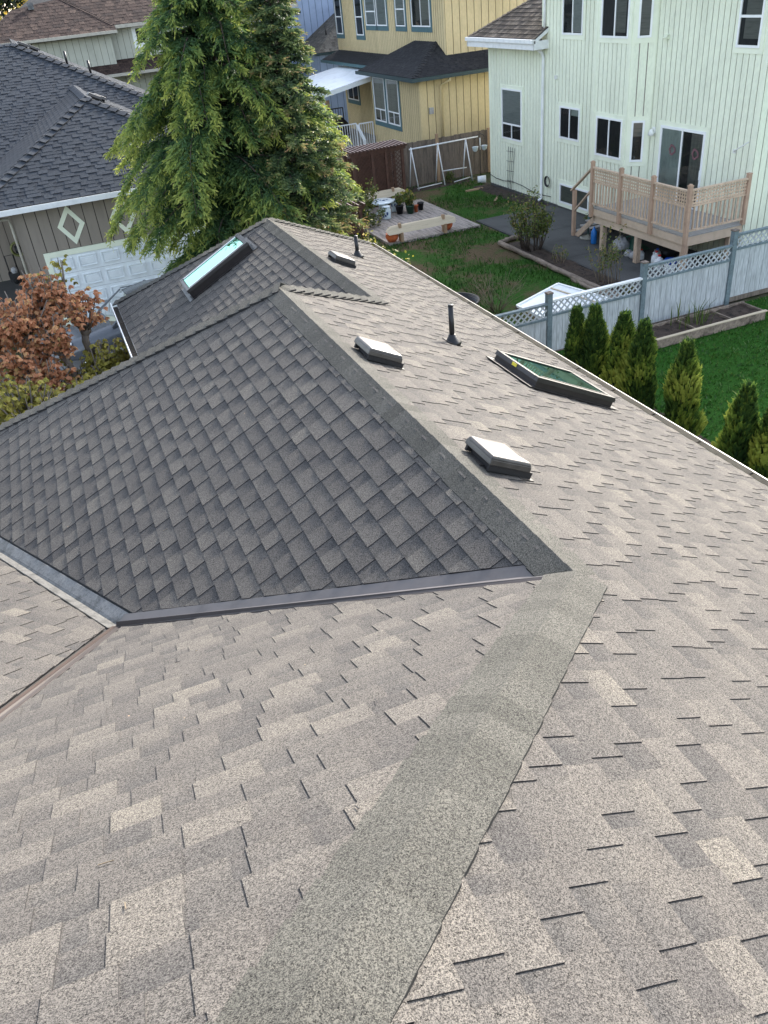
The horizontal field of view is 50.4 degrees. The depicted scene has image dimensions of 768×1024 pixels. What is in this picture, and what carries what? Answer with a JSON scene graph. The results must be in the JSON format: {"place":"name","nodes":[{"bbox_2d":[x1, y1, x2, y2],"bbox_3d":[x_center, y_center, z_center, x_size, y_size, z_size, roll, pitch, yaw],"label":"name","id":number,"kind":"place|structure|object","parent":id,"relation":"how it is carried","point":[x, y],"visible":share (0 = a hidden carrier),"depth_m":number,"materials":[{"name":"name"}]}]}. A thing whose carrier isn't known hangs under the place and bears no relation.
{"place":"outdoors","nodes":[
{"label":"outdoors","id":0,"kind":"place"},
{"bbox_2d":[0,278,40,335],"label":"path","id":1,"kind":"structure","parent":0,"point":[9,287],"depth_m":26.79,"materials":[{"name":"concrete"}]},
{"bbox_2d":[4,254,21,283],"bbox_3d":[-12.383,-8.091,27.221,0.340,0.853,0.422,-17,35,-16],"label":"pressure washer","id":2,"kind":"object","parent":1,"relation":"on","point":[14,273],"visible":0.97,"depth_m":27.20,"materials":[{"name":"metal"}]},
{"bbox_2d":[10,241,25,273],"bbox_3d":[-12.169,-8.478,27.433,0.488,1.232,0.311,-4,33,4],"label":"hose reel","id":3,"kind":"object","parent":1,"relation":"on","point":[12,251],"visible":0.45,"depth_m":27.17,"materials":[{"name":"metal"}]},
{"bbox_2d":[40,333,84,389],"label":"driveway","id":4,"kind":"structure","parent":0,"point":[76,363],"depth_m":20.73,"materials":[{"name":"concrete"}]},
{"bbox_2d":[65,279,154,360],"bbox_3d":[-6.195,-5.073,21.026,4.440,1.490,2.120,-21,36,-20],"label":"parked car","id":5,"kind":"object","parent":4,"relation":"on","point":[109,330],"visible":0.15,"depth_m":20.13,"materials":[{"name":"grey metal"}]},
{"bbox_2d":[280,0,348,123],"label":"blue house","id":6,"kind":"structure","parent":0,"point":[316,18],"depth_m":48.02,"materials":[{"name":"wood"}]},
{"bbox_2d":[0,218,767,1023],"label":"shingled house","id":7,"kind":"structure","parent":0,"point":[512,580],"depth_m":3.56,"materials":[{"name":"asphalt"}]},
{"bbox_2d":[0,172,767,420],"bbox_3d":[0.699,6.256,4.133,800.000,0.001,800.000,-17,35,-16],"label":"ground","id":8,"kind":"structure","parent":0,"point":[488,177],"depth_m":20.42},
{"bbox_2d":[0,0,24,18],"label":"broadleaf tree","id":9,"kind":"object","parent":8,"relation":"on","point":[9,3],"visible":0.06,"depth_m":56.41,"materials":[{"name":"green plant"}]},
{"bbox_2d":[0,0,27,19],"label":"broadleaf tree","id":10,"kind":"object","parent":8,"relation":"on","point":[18,6],"visible":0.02,"depth_m":45.68,"materials":[{"name":"yellow plant"}]},
{"bbox_2d":[0,266,69,396],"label":"maple tree","id":11,"kind":"object","parent":8,"relation":"on","point":[21,323],"visible":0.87,"depth_m":13.89,"materials":[{"name":"brown plant"}]},
{"bbox_2d":[11,314,80,394],"bbox_3d":[-5.618,-1.781,14.377,0.898,3.225,1.184,24,44,38],"label":"maple tree","id":12,"kind":"object","parent":8,"relation":"on","point":[58,344],"visible":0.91,"depth_m":13.80,"materials":[{"name":"brown plant"}]},
{"bbox_2d":[36,254,78,362],"bbox_3d":[-5.712,-2.875,15.405,0.800,3.930,0.553,-2,34,7],"label":"maple tree","id":13,"kind":"object","parent":8,"relation":"on","point":[57,265],"visible":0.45,"depth_m":14.50,"materials":[{"name":"red maple leaves"},{"name":"bark"}]},
{"bbox_2d":[0,361,120,424],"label":"shrub","id":14,"kind":"object","parent":8,"relation":"on","point":[10,408],"visible":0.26,"depth_m":13.05,"materials":[{"name":"green plant"}]},
{"bbox_2d":[52,285,109,359],"bbox_3d":[-5.187,-2.418,15.011,0.892,3.506,0.970,17,40,31],"label":"maple tree","id":15,"kind":"object","parent":8,"relation":"on","point":[75,314],"visible":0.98,"depth_m":14.17,"materials":[{"name":"brown plant"}]},
{"bbox_2d":[59,336,130,386],"bbox_3d":[-5.001,-1.936,15.080,1.604,2.598,1.258,-17,35,-16],"label":"shrub","id":16,"kind":"object","parent":8,"relation":"on","point":[106,360],"visible":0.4,"depth_m":14.39,"materials":[{"name":"green plant"}]},
{"bbox_2d":[0,39,223,327],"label":"taupe garage house","id":17,"kind":"structure","parent":8,"relation":"on","point":[62,121],"depth_m":22.41,"materials":[{"name":"wood"}]},
{"bbox_2d":[51,230,199,324],"bbox_3d":[-6.587,-6.677,23.092,4.940,1.970,0.046,-17,35,-16],"label":"garage door","id":18,"kind":"structure","parent":17,"relation":"in","point":[103,270],"depth_m":22.63,"materials":[{"name":"metal"}]},
{"bbox_2d":[0,0,297,98],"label":"brown roof house","id":19,"kind":"structure","parent":8,"relation":"on","point":[101,36],"depth_m":38.44,"materials":[{"name":"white plastic"}]},
{"bbox_2d":[131,25,160,47],"bbox_3d":[-11.354,-22.921,39.181,1.420,0.978,0.054,-17,35,-16],"label":"window","id":20,"kind":"structure","parent":19,"relation":"in","point":[135,34],"depth_m":39.03,"materials":[{"name":"white plastic"}]},
{"bbox_2d":[103,0,363,276],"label":"cedar tree","id":21,"kind":"object","parent":8,"relation":"on","point":[194,171],"visible":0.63,"depth_m":16.80,"materials":[{"name":"green plant"}]},
{"bbox_2d":[233,0,368,234],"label":"spruce tree","id":22,"kind":"object","parent":8,"relation":"on","point":[287,45],"visible":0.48,"depth_m":16.73,"materials":[{"name":"green plant"}]},
{"bbox_2d":[303,100,330,122],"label":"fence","id":23,"kind":"object","parent":8,"relation":"on","point":[327,103],"visible":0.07,"depth_m":46.68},
{"bbox_2d":[302,65,370,139],"bbox_3d":[-2.476,-20.307,41.471,3.350,3.678,6.630,-17,35,-16],"label":"patio cover","id":24,"kind":"object","parent":8,"relation":"on","point":[340,77],"visible":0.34,"depth_m":39.92,"materials":[{"name":"white paint"}]},
{"bbox_2d":[306,107,375,158],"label":"balcony","id":25,"kind":"structure","parent":8,"relation":"on","point":[358,137],"depth_m":39.24,"materials":[{"name":"white plastic"}]},
{"bbox_2d":[328,118,350,134],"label":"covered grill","id":26,"kind":"object","parent":25,"relation":"on","point":[343,121],"visible":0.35,"depth_m":42.26,"materials":[{"name":"fabric"}]},
{"bbox_2d":[288,127,490,191],"bbox_3d":[0.409,-14.123,33.287,12.516,1.850,0.130,-17,35,-16],"label":"board fence","id":27,"kind":"object","parent":8,"relation":"on","point":[451,155],"visible":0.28,"depth_m":33.93,"materials":[{"name":"wood"}]},
{"bbox_2d":[320,0,526,142],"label":"yellow house","id":28,"kind":"structure","parent":8,"relation":"on","point":[423,65],"depth_m":34.86,"materials":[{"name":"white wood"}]},
{"bbox_2d":[333,0,344,38],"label":"window","id":29,"kind":"structure","parent":28,"relation":"in","point":[338,13],"depth_m":43.40,"materials":[{"name":"glass"}]},
{"bbox_2d":[347,83,360,105],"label":"window","id":30,"kind":"structure","parent":28,"relation":"in","point":[353,93],"depth_m":43.09,"materials":[{"name":"white plastic"}]},
{"bbox_2d":[353,0,365,39],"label":"window","id":31,"kind":"structure","parent":28,"relation":"in","point":[357,4],"depth_m":41.00,"materials":[{"name":"glass"}]},
{"bbox_2d":[363,0,377,30],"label":"window","id":32,"kind":"structure","parent":28,"relation":"in","point":[369,5],"depth_m":39.63,"materials":[{"name":"glass"}]},
{"bbox_2d":[371,77,387,127],"bbox_3d":[-0.192,-18.877,37.414,0.054,2.170,1.610,-17,35,-16],"label":"window","id":33,"kind":"structure","parent":28,"relation":"in","point":[378,84],"depth_m":37.47,"materials":[{"name":"glass"}]},
{"bbox_2d":[375,0,388,30],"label":"window","id":34,"kind":"structure","parent":28,"relation":"in","point":[380,5],"depth_m":38.46,"materials":[{"name":"glass"}]},
{"bbox_2d":[385,79,402,131],"bbox_3d":[0.411,-18.107,36.147,0.054,2.170,1.610,-17,35,-16],"label":"window","id":35,"kind":"structure","parent":28,"relation":"in","point":[392,90],"depth_m":36.17,"materials":[{"name":"glass"}]},
{"bbox_2d":[393,0,407,31],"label":"window","id":36,"kind":"structure","parent":28,"relation":"in","point":[399,5],"depth_m":36.70,"materials":[{"name":"glass"}]},
{"bbox_2d":[409,0,432,32],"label":"window","id":37,"kind":"structure","parent":28,"relation":"in","point":[420,10],"depth_m":34.93,"materials":[{"name":"glass"}]},
{"bbox_2d":[474,133,484,170],"bbox_3d":[3.998,-14.843,33.932,0.501,1.672,0.038,-17,35,-16],"label":"plant hook","id":38,"kind":"object","parent":8,"relation":"on","point":[480,151],"visible":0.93,"depth_m":33.85,"materials":[{"name":"metal"}]},
{"bbox_2d":[472,143,478,151],"bbox_3d":[3.758,-15.111,33.655,0.280,0.466,0.280,-17,35,-16],"label":"hanging pot","id":39,"kind":"object","parent":38,"relation":"hanging from","point":[475,148],"visible":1,"depth_m":33.65,"materials":[{"name":"plastic"}]},
{"bbox_2d":[495,226,767,351],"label":"lattice fence","id":40,"kind":"object","parent":8,"relation":"on","point":[738,272],"visible":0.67,"depth_m":18.91,"materials":[{"name":"wood"}]},
{"bbox_2d":[338,176,589,325],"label":"lawn","id":41,"kind":"structure","parent":0,"point":[486,252],"depth_m":25.07,"materials":[{"name":"plant"}]},
{"bbox_2d":[323,200,365,238],"bbox_3d":[-1.414,-9.859,27.755,1.400,1.176,1.140,-17,35,-16],"label":"trellis","id":42,"kind":"object","parent":41,"relation":"on","point":[360,216],"visible":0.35,"depth_m":27.56,"materials":[{"name":"wood"}]},
{"bbox_2d":[335,177,378,225],"bbox_3d":[-0.954,-11.154,29.256,2.013,1.620,2.043,8,36,20],"label":"shrub","id":43,"kind":"object","parent":41,"relation":"on","point":[368,201],"visible":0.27,"depth_m":28.95,"materials":[{"name":"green plant"}]},
{"bbox_2d":[335,210,397,254],"bbox_3d":[-0.573,-5.457,19.213,2.138,3.098,2.490,15,39,29],"label":"golden shrub","id":44,"kind":"object","parent":41,"relation":"on","point":[367,233],"visible":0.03,"depth_m":18.59,"materials":[{"name":"plant"}]},
{"bbox_2d":[340,139,406,206],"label":"shed","id":45,"kind":"structure","parent":41,"relation":"on","point":[371,160],"depth_m":30.95,"materials":[{"name":"wood"}]},
{"bbox_2d":[322,177,471,206],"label":"garden bed","id":46,"kind":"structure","parent":41,"relation":"on","point":[415,189],"depth_m":33.53,"materials":[{"name":"soil"}]},
{"bbox_2d":[409,136,477,189],"bbox_3d":[2.491,-14.294,33.420,3.081,1.613,0.764,-17,35,-16],"label":"swing frame","id":47,"kind":"object","parent":46,"relation":"on","point":[437,144],"visible":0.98,"depth_m":33.28,"materials":[{"name":"metal"}]},
{"bbox_2d":[445,170,453,182],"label":"fence weed","id":48,"kind":"object","parent":46,"relation":"on","point":[449,176],"visible":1,"depth_m":33.65,"materials":[{"name":"plant"}]},
{"bbox_2d":[356,199,479,245],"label":"plank platform","id":49,"kind":"structure","parent":41,"relation":"on","point":[429,210],"depth_m":28.68,"materials":[{"name":"wood"}]},
{"bbox_2d":[356,204,386,228],"bbox_3d":[-0.500,-10.420,28.717,1.151,0.894,1.041,0,34,9],"label":"trailing shrub","id":50,"kind":"object","parent":49,"relation":"on","point":[379,211],"visible":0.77,"depth_m":28.69,"materials":[{"name":"plant"}]},
{"bbox_2d":[370,198,393,214],"bbox_3d":[-0.086,-11.252,30.129,0.960,0.478,0.960,-17,35,-16],"label":"garden table","id":51,"kind":"object","parent":49,"relation":"on","point":[381,202],"visible":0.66,"depth_m":29.95,"materials":[{"name":"ceramic"}]},
{"bbox_2d":[366,187,404,198],"bbox_3d":[-0.244,-11.771,30.781,2.250,0.665,0.270,-17,35,-16],"label":"plank bench","id":52,"kind":"object","parent":49,"relation":"on","point":[392,191],"visible":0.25,"depth_m":30.80,"materials":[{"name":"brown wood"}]},
{"bbox_2d":[382,205,390,219],"bbox_3d":[0.088,-10.838,29.515,0.340,0.432,0.343,-17,35,-16],"label":"garden stool","id":53,"kind":"object","parent":49,"relation":"on","point":[387,214],"visible":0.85,"depth_m":29.41,"materials":[{"name":"ceramic"}]},
{"bbox_2d":[386,227,398,241],"bbox_3d":[0.256,-9.175,26.906,0.440,0.503,0.433,-17,35,-16],"label":"terracotta pot","id":54,"kind":"object","parent":49,"relation":"on","point":[392,238],"visible":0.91,"depth_m":26.82,"materials":[{"name":"ceramic"}]},
{"bbox_2d":[391,198,396,211],"bbox_3d":[0.422,-11.416,30.334,0.340,0.432,0.340,-17,35,-16],"label":"garden stool","id":55,"kind":"object","parent":49,"relation":"on","point":[393,204],"visible":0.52,"depth_m":30.24,"materials":[{"name":"ceramic"}]},
{"bbox_2d":[392,192,403,213],"bbox_3d":[0.534,-11.323,29.862,0.460,0.774,0.442,-17,35,-16],"label":"plant pot","id":56,"kind":"object","parent":49,"relation":"on","point":[399,205],"visible":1,"depth_m":29.80,"materials":[{"name":"black plastic"}]},
{"bbox_2d":[399,188,413,209],"bbox_3d":[0.843,-11.512,30.033,0.595,0.844,0.536,-25,38,-26],"label":"plant pot","id":57,"kind":"object","parent":49,"relation":"on","point":[403,193],"visible":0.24,"depth_m":29.90,"materials":[{"name":"plastic"}]},
{"bbox_2d":[402,191,415,213],"bbox_3d":[0.951,-11.310,29.735,0.508,0.816,0.479,-30,40,-32],"label":"plant pot","id":58,"kind":"object","parent":49,"relation":"on","point":[409,198],"visible":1,"depth_m":29.68,"materials":[{"name":"plastic"}]},
{"bbox_2d":[417,201,423,209],"bbox_3d":[1.356,-11.328,30.200,0.259,0.260,0.255,-17,35,-16],"label":"plant pot","id":59,"kind":"object","parent":49,"relation":"on","point":[420,205],"visible":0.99,"depth_m":30.14,"materials":[{"name":"black plastic"}]},
{"bbox_2d":[386,214,455,241],"bbox_3d":[1.240,-9.410,27.047,2.500,0.565,0.270,-17,35,-16],"label":"plank bench","id":60,"kind":"object","parent":49,"relation":"on","point":[400,229],"visible":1,"depth_m":26.98,"materials":[{"name":"brown wood"}]},
{"bbox_2d":[441,223,452,229],"bbox_3d":[2.128,-9.704,27.601,0.396,0.270,0.390,-17,35,-16],"label":"terracotta pot","id":61,"kind":"object","parent":49,"relation":"on","point":[449,225],"visible":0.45,"depth_m":27.48,"materials":[{"name":"ceramic"}]},
{"bbox_2d":[456,292,479,304],"bbox_3d":[1.848,-5.391,21.285,1.320,0.250,1.320,-17,35,-16],"label":"round tub","id":62,"kind":"object","parent":41,"relation":"on","point":[466,295],"visible":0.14,"depth_m":21.55,"materials":[{"name":"black plastic"}]},
{"bbox_2d":[465,187,497,201],"bbox_3d":[4.002,-12.263,31.522,0.750,0.070,2.300,-17,35,-16],"label":"edging board","id":63,"kind":"object","parent":41,"relation":"on","point":[474,189],"visible":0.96,"depth_m":32.32,"materials":[{"name":"wood"}]},
{"bbox_2d":[478,175,485,182],"bbox_3d":[3.978,-13.526,33.174,0.335,0.300,0.300,-2,34,7],"label":"fallen bucket","id":64,"kind":"object","parent":41,"relation":"on","point":[481,179],"visible":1,"depth_m":33.06,"materials":[{"name":"plastic"}]},
{"bbox_2d":[464,266,525,312],"bbox_3d":[2.786,-5.562,20.532,1.599,1.200,1.298,7,36,19],"label":"dead shrub","id":65,"kind":"object","parent":41,"relation":"on","point":[492,304],"visible":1,"depth_m":20.70,"materials":[{"name":"plant"}]},
{"bbox_2d":[473,184,548,207],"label":"garden bed","id":66,"kind":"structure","parent":41,"relation":"on","point":[492,189],"depth_m":31.31,"materials":[{"name":"soil"}]},
{"bbox_2d":[497,235,618,297],"bbox_3d":[5.063,-6.663,22.773,0.884,0.233,8.281,-14,34,-11],"label":"log border","id":67,"kind":"object","parent":41,"relation":"on","point":[586,284],"visible":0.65,"depth_m":23.14,"materials":[{"name":"wood"}]},
{"bbox_2d":[515,283,606,323],"bbox_3d":[4.264,-4.629,19.180,1.546,0.845,1.884,24,44,38],"label":"cold frame","id":68,"kind":"object","parent":41,"relation":"on","point":[559,289],"visible":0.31,"depth_m":19.24,"materials":[{"name":"white paint"}]},
{"bbox_2d":[508,241,637,294],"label":"garden soil","id":69,"kind":"structure","parent":41,"relation":"on","point":[573,267],"depth_m":23.25,"materials":[{"name":"soil"}]},
{"bbox_2d":[504,186,555,251],"bbox_3d":[4.426,-8.808,24.592,1.786,1.842,1.608,-17,35,-16],"label":"leafy shrub","id":70,"kind":"object","parent":69,"relation":"on","point":[538,228],"visible":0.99,"depth_m":24.38,"materials":[{"name":"green plant"}]},
{"bbox_2d":[551,242,568,262],"bbox_3d":[5.043,-7.434,23.480,0.502,0.652,0.551,-4,33,3],"label":"rose bush","id":71,"kind":"object","parent":69,"relation":"on","point":[562,254],"visible":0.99,"depth_m":23.42,"materials":[{"name":"plant"}]},
{"bbox_2d":[585,222,628,285],"bbox_3d":[5.858,-6.722,21.346,1.210,1.658,1.084,-17,35,-16],"label":"rose bush","id":72,"kind":"object","parent":69,"relation":"on","point":[615,255],"visible":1,"depth_m":21.37,"materials":[{"name":"plant"}]},
{"bbox_2d":[476,220,714,288],"bbox_3d":[6.692,-7.919,24.515,3.080,0.065,11.000,-17,35,-16],"label":"patio edge","id":73,"kind":"object","parent":41,"relation":"on","point":[508,234],"visible":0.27,"depth_m":24.77,"materials":[{"name":"concrete"}]},
{"bbox_2d":[479,205,716,287],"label":"patio","id":74,"kind":"structure","parent":0,"point":[574,246],"depth_m":25.14,"materials":[{"name":"concrete"}]},
{"bbox_2d":[580,214,590,239],"bbox_3d":[6.334,-8.858,25.290,0.500,0.720,0.492,-17,35,-16],"label":"umbrella stand","id":75,"kind":"object","parent":74,"relation":"on","point":[586,237],"visible":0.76,"depth_m":25.39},
{"bbox_2d":[591,227,596,243],"bbox_3d":[6.386,-8.422,24.822,0.180,0.500,0.180,-17,35,-16],"label":"gas bottle","id":76,"kind":"object","parent":74,"relation":"on","point":[594,236],"visible":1,"depth_m":24.77,"materials":[{"name":"metal"}]},
{"bbox_2d":[612,235,629,251],"bbox_3d":[7.014,-7.959,24.075,0.535,0.433,0.553,-17,35,-16],"label":"storage bag","id":77,"kind":"object","parent":74,"relation":"on","point":[623,244],"visible":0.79,"depth_m":23.93,"materials":[{"name":"plastic"}]},
{"bbox_2d":[624,249,631,256],"bbox_3d":[7.065,-7.491,23.558,0.254,0.216,0.250,-17,35,-16],"label":"storage bag","id":78,"kind":"object","parent":74,"relation":"on","point":[629,251],"visible":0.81,"depth_m":23.51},
{"bbox_2d":[626,235,649,250],"bbox_3d":[7.403,-7.894,23.820,0.598,0.500,0.596,-17,35,-16],"label":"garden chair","id":79,"kind":"object","parent":74,"relation":"on","point":[643,247],"visible":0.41,"depth_m":23.87,"materials":[{"name":"plastic"}]},
{"bbox_2d":[640,249,644,259],"bbox_3d":[7.315,-7.335,23.209,0.184,0.292,0.179,-17,35,-16],"label":"plastic jug","id":80,"kind":"object","parent":74,"relation":"on","point":[642,253],"visible":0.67,"depth_m":23.15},
{"bbox_2d":[651,250,658,262],"bbox_3d":[7.537,-7.033,22.613,0.264,0.404,0.258,-17,35,-16],"label":"plastic jug","id":81,"kind":"object","parent":74,"relation":"on","point":[654,255],"visible":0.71,"depth_m":22.52,"materials":[{"name":"plastic"}]},
{"bbox_2d":[653,254,662,270],"bbox_3d":[7.513,-6.830,22.309,0.264,0.404,0.258,-17,35,-16],"label":"plastic jug","id":82,"kind":"object","parent":74,"relation":"on","point":[658,258],"visible":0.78,"depth_m":22.22,"materials":[{"name":"plastic"}]},
{"bbox_2d":[658,245,677,258],"bbox_3d":[7.999,-7.472,23.144,0.579,0.465,0.562,-9,33,-4],"label":"storage bag","id":83,"kind":"object","parent":74,"relation":"on","point":[665,252],"visible":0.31,"depth_m":23.00,"materials":[{"name":"black plastic"}]},
{"bbox_2d":[664,257,676,273],"bbox_3d":[7.728,-6.664,22.044,0.350,0.380,0.350,-17,35,-16],"label":"paint bucket","id":84,"kind":"object","parent":74,"relation":"on","point":[670,263],"visible":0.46,"depth_m":21.96,"materials":[{"name":"plastic"}]},
{"bbox_2d":[465,0,767,260],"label":"mint house","id":85,"kind":"structure","parent":0,"point":[672,92],"depth_m":23.39,"materials":[{"name":"wood"}]},
{"bbox_2d":[500,84,523,145],"bbox_3d":[4.700,-14.602,30.022,0.054,1.946,1.670,-17,35,-16],"label":"window","id":86,"kind":"structure","parent":85,"relation":"in","point":[511,97],"depth_m":30.00,"materials":[{"name":"glass"}]},
{"bbox_2d":[557,102,582,146],"bbox_3d":[6.130,-12.825,26.963,0.054,1.226,1.400,-17,35,-16],"label":"window","id":87,"kind":"structure","parent":85,"relation":"in","point":[570,116],"depth_m":26.94,"materials":[{"name":"white plastic"}]},
{"bbox_2d":[560,0,586,39],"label":"window","id":88,"kind":"structure","parent":85,"relation":"in","point":[573,12],"depth_m":25.30,"materials":[{"name":"glass"}]},
{"bbox_2d":[558,179,588,214],"bbox_3d":[6.494,-10.755,27.876,0.054,0.876,1.980,-17,35,-16],"label":"window","id":89,"kind":"structure","parent":85,"relation":"in","point":[564,187],"depth_m":28.01,"materials":[{"name":"white plastic"}]},
{"bbox_2d":[593,111,625,164],"bbox_3d":[6.761,-11.258,24.566,0.054,1.336,1.520,-17,35,-16],"label":"window","id":90,"kind":"structure","parent":85,"relation":"in","point":[609,129],"depth_m":24.55,"materials":[{"name":"white plastic"}]},
{"bbox_2d":[598,0,632,43],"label":"window","id":91,"kind":"structure","parent":85,"relation":"in","point":[615,18],"depth_m":22.88,"materials":[{"name":"glass"}]},
{"bbox_2d":[625,116,649,166],"bbox_3d":[7.390,-10.814,23.833,0.589,1.347,0.054,7,36,20],"label":"window","id":92,"kind":"structure","parent":85,"relation":"in","point":[637,130],"depth_m":23.82,"materials":[{"name":"white plastic"}]},
{"bbox_2d":[633,0,658,43],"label":"window","id":93,"kind":"structure","parent":85,"relation":"in","point":[646,11],"depth_m":22.17,"materials":[{"name":"glass"}]},
{"bbox_2d":[570,160,752,269],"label":"wooden deck","id":94,"kind":"structure","parent":85,"relation":"attached to","point":[676,225],"depth_m":21.61,"materials":[{"name":"brown wood"}]},
{"bbox_2d":[655,120,709,210],"bbox_3d":[8.269,-9.639,22.881,0.084,2.276,2.060,-17,35,-16],"label":"sliding door","id":95,"kind":"structure","parent":85,"relation":"in","point":[682,149],"depth_m":22.69,"materials":[{"name":"white plastic"}]},
{"bbox_2d":[732,0,767,53],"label":"window","id":96,"kind":"structure","parent":85,"relation":"in","point":[752,15],"depth_m":19.41,"materials":[{"name":"glass"}]},
{"bbox_2d":[556,296,767,442],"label":"back lawn","id":97,"kind":"structure","parent":0,"point":[735,369],"depth_m":17.07,"materials":[{"name":"plant"}]},
{"bbox_2d":[653,408,711,445],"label":"hedge soil","id":98,"kind":"structure","parent":97,"relation":"on","point":[699,436],"depth_m":14.72,"materials":[{"name":"soil"}]},
{"bbox_2d":[563,303,591,373],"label":"arborvitae","id":99,"kind":"object","parent":98,"relation":"on","point":[573,346],"visible":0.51,"depth_m":15.29,"materials":[{"name":"green plant"}]},
{"bbox_2d":[575,300,609,377],"bbox_3d":[3.834,-2.891,15.391,0.889,2.199,0.788,-17,35,-16],"label":"arborvitae","id":100,"kind":"object","parent":98,"relation":"on","point":[596,338],"visible":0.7,"depth_m":15.10,"materials":[{"name":"green plant"}]},
{"bbox_2d":[599,307,636,395],"bbox_3d":[4.342,-2.623,14.914,0.705,2.188,0.933,17,40,31],"label":"arborvitae","id":101,"kind":"object","parent":98,"relation":"on","point":[622,335],"visible":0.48,"depth_m":14.58,"materials":[{"name":"green plant"}]},
{"bbox_2d":[614,314,658,409],"bbox_3d":[4.491,-2.453,14.594,0.826,2.227,0.744,15,39,29],"label":"arborvitae","id":102,"kind":"object","parent":98,"relation":"on","point":[641,385],"visible":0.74,"depth_m":14.31,"materials":[{"name":"green plant"}]},
{"bbox_2d":[662,336,707,435],"bbox_3d":[5.080,-1.966,13.841,0.768,2.132,0.766,-28,39,-30],"label":"arborvitae","id":103,"kind":"object","parent":98,"relation":"on","point":[681,387],"visible":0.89,"depth_m":13.58,"materials":[{"name":"green plant"}]},
{"bbox_2d":[711,378,759,466],"bbox_3d":[5.292,-1.073,12.531,1.050,2.050,0.788,-17,35,-16],"label":"arborvitae","id":104,"kind":"object","parent":98,"relation":"on","point":[740,417],"visible":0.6,"depth_m":12.26,"materials":[{"name":"green plant"}]},
{"bbox_2d":[746,404,767,478],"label":"arborvitae","id":105,"kind":"object","parent":98,"relation":"on","point":[757,455],"visible":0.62,"depth_m":12.19,"materials":[{"name":"green plant"}]},
{"bbox_2d":[635,301,767,348],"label":"planter box","id":106,"kind":"object","parent":97,"relation":"on","point":[729,316],"visible":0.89,"depth_m":18.68,"materials":[{"name":"brown wood"}]},
{"bbox_2d":[670,299,716,328],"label":"leek plants","id":107,"kind":"object","parent":106,"relation":"on","point":[696,317],"visible":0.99,"depth_m":18.62,"materials":[{"name":"plant"}]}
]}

